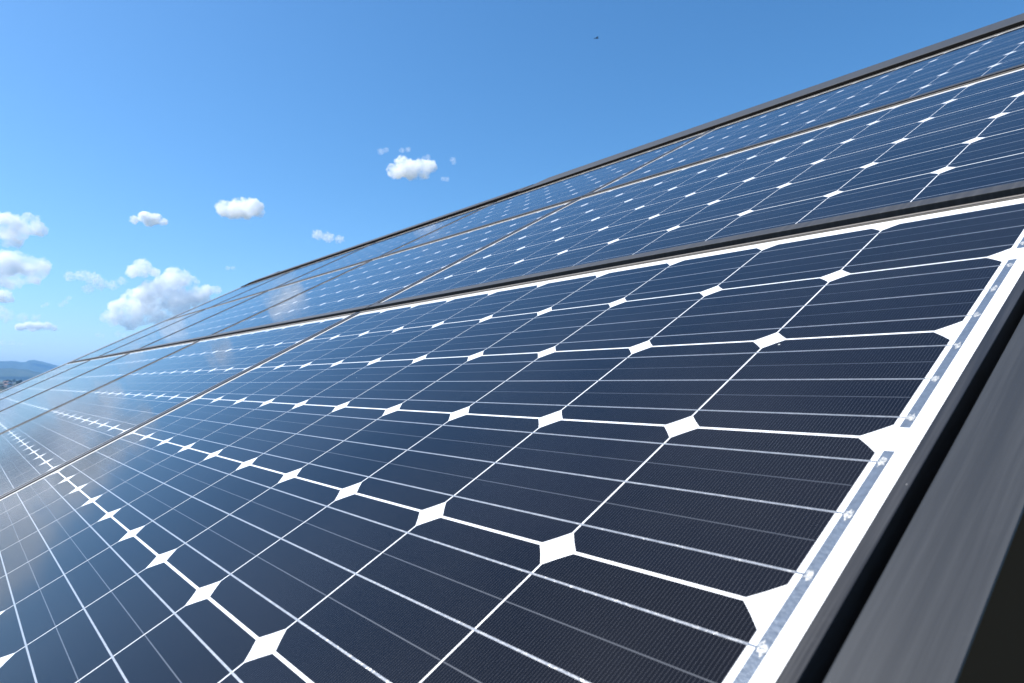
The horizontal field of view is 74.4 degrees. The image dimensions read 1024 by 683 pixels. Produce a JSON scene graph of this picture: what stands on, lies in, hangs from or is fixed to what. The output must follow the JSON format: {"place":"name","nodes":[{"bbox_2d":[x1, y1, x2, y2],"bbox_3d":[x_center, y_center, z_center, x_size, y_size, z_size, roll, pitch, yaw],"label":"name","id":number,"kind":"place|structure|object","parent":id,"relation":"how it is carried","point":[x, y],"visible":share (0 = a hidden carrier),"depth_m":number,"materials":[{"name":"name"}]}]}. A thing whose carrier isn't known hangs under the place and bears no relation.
{"place":"outdoors","nodes":[
{"label":"outdoors","id":0,"kind":"place"},
{"bbox_2d":[0,368,42,380],"bbox_3d":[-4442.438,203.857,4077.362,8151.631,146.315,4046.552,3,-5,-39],"label":"hill","id":1,"kind":"structure","parent":0,"point":[15,374],"depth_m":4839.05,"materials":[{"name":"blue"}]},
{"bbox_2d":[0,360,57,372],"bbox_3d":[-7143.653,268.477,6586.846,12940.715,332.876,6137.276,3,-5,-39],"label":"mountain","id":2,"kind":"structure","parent":0,"point":[36,366],"depth_m":8141.84,"materials":[{"name":"blue"}]},
{"bbox_2d":[0,0,1023,365],"label":"sky","id":3,"kind":"structure","parent":0,"point":[160,160],"materials":[{"name":"blue"}]},
{"bbox_2d":[957,512,1023,682],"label":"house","id":4,"kind":"structure","parent":0,"point":[996,653],"depth_m":0.31,"materials":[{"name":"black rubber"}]},
{"bbox_2d":[0,360,88,398],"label":"solar panel","id":5,"kind":"object","parent":4,"relation":"on","point":[31,382],"visible":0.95,"depth_m":6.16,"materials":[{"name":"blue"}]},
{"bbox_2d":[0,353,127,410],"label":"solar panel","id":6,"kind":"object","parent":4,"relation":"on","point":[42,386],"visible":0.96,"depth_m":4.83,"materials":[{"name":"blue"}]},
{"bbox_2d":[0,340,198,432],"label":"solar panel","id":7,"kind":"object","parent":4,"relation":"on","point":[14,415],"visible":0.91,"depth_m":3.48,"materials":[{"name":"blue"}]},
{"bbox_2d":[69,310,201,362],"bbox_3d":[-3.762,-0.022,6.730,1.007,0.046,1.648,-33,18,-36],"label":"solar panel","id":8,"kind":"object","parent":4,"relation":"on","point":[115,345],"visible":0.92,"depth_m":6.68,"materials":[{"name":"blue"}]},
{"bbox_2d":[1,271,279,391],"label":"verge trim","id":9,"kind":"structure","parent":4,"relation":"attached to","point":[123,338],"depth_m":7.46,"materials":[{"name":"grey metal"}]},
{"bbox_2d":[0,312,356,496],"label":"solar panel","id":10,"kind":"object","parent":4,"relation":"on","point":[44,443],"visible":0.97,"depth_m":2.08,"materials":[{"name":"blue"}]},
{"bbox_2d":[95,291,265,358],"bbox_3d":[-2.711,-0.102,5.462,1.007,0.046,1.648,-33,18,-36],"label":"solar panel","id":11,"kind":"object","parent":4,"relation":"on","point":[136,344],"visible":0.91,"depth_m":5.38,"materials":[{"name":"blue"}]},
{"bbox_2d":[166,269,294,320],"bbox_3d":[-3.068,-0.478,7.334,1.007,0.046,1.648,-33,18,-36],"label":"solar panel","id":12,"kind":"object","parent":4,"relation":"on","point":[225,297],"visible":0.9,"depth_m":7.30,"materials":[{"name":"blue"}]},
{"bbox_2d":[134,260,369,351],"bbox_3d":[-1.660,-0.182,4.193,1.007,0.046,1.648,-33,18,-36],"label":"solar panel","id":13,"kind":"object","parent":4,"relation":"on","point":[215,323],"visible":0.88,"depth_m":4.06,"materials":[{"name":"blue"}]},
{"bbox_2d":[209,243,372,307],"bbox_3d":[-2.017,-0.558,6.066,1.007,0.046,1.648,-33,18,-36],"label":"solar panel","id":14,"kind":"object","parent":4,"relation":"on","point":[282,279],"visible":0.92,"depth_m":6.00,"materials":[{"name":"blue"}]},
{"bbox_2d":[270,202,494,289],"bbox_3d":[-0.966,-0.638,4.798,1.007,0.046,1.648,-33,18,-36],"label":"solar panel","id":15,"kind":"object","parent":4,"relation":"on","point":[374,250],"visible":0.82,"depth_m":4.69,"materials":[{"name":"blue"}]},
{"bbox_2d":[241,184,533,286],"bbox_3d":[-1.606,-0.837,6.449,0.240,0.064,5.280,-33,18,-36],"label":"ridge flashing","id":16,"kind":"object","parent":4,"relation":"on","point":[480,204],"visible":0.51,"depth_m":5.49,"materials":[{"name":"metal"},{"name":"aluminum"}]},
{"bbox_2d":[205,199,575,338],"bbox_3d":[-0.610,-0.262,2.925,1.007,0.046,1.648,-33,18,-36],"label":"solar panel","id":17,"kind":"object","parent":4,"relation":"on","point":[362,287],"visible":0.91,"depth_m":2.71,"materials":[{"name":"blue"}]},
{"bbox_2d":[0,194,1023,682],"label":"solar panel","id":18,"kind":"object","parent":4,"relation":"on","point":[716,466],"visible":0.99,"depth_m":0.59,"materials":[{"name":"blue"}]},
{"bbox_2d":[375,129,711,258],"bbox_3d":[0.085,-0.718,3.529,1.007,0.046,1.648,-33,18,-36],"label":"solar panel","id":19,"kind":"object","parent":4,"relation":"on","point":[577,186],"visible":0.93,"depth_m":3.36,"materials":[{"name":"blue"}]},
{"bbox_2d":[366,67,1023,309],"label":"solar panel","id":20,"kind":"object","parent":4,"relation":"on","point":[958,145],"visible":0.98,"depth_m":1.35,"materials":[{"name":"blue"}]},
{"bbox_2d":[510,13,1023,196],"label":"ridge flashing","id":21,"kind":"object","parent":4,"relation":"on","point":[968,37],"visible":0.54,"depth_m":2.95,"materials":[{"name":"metal"},{"name":"aluminum"}]},
{"bbox_2d":[581,25,1023,197],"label":"solar panel","id":22,"kind":"object","parent":4,"relation":"on","point":[997,53],"visible":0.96,"depth_m":2.21,"materials":[{"name":"blue"}]},
{"bbox_2d":[823,315,1023,682],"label":"verge trim","id":23,"kind":"structure","parent":4,"relation":"attached to","point":[919,619],"depth_m":0.32,"materials":[{"name":"grey metal"}]}
]}

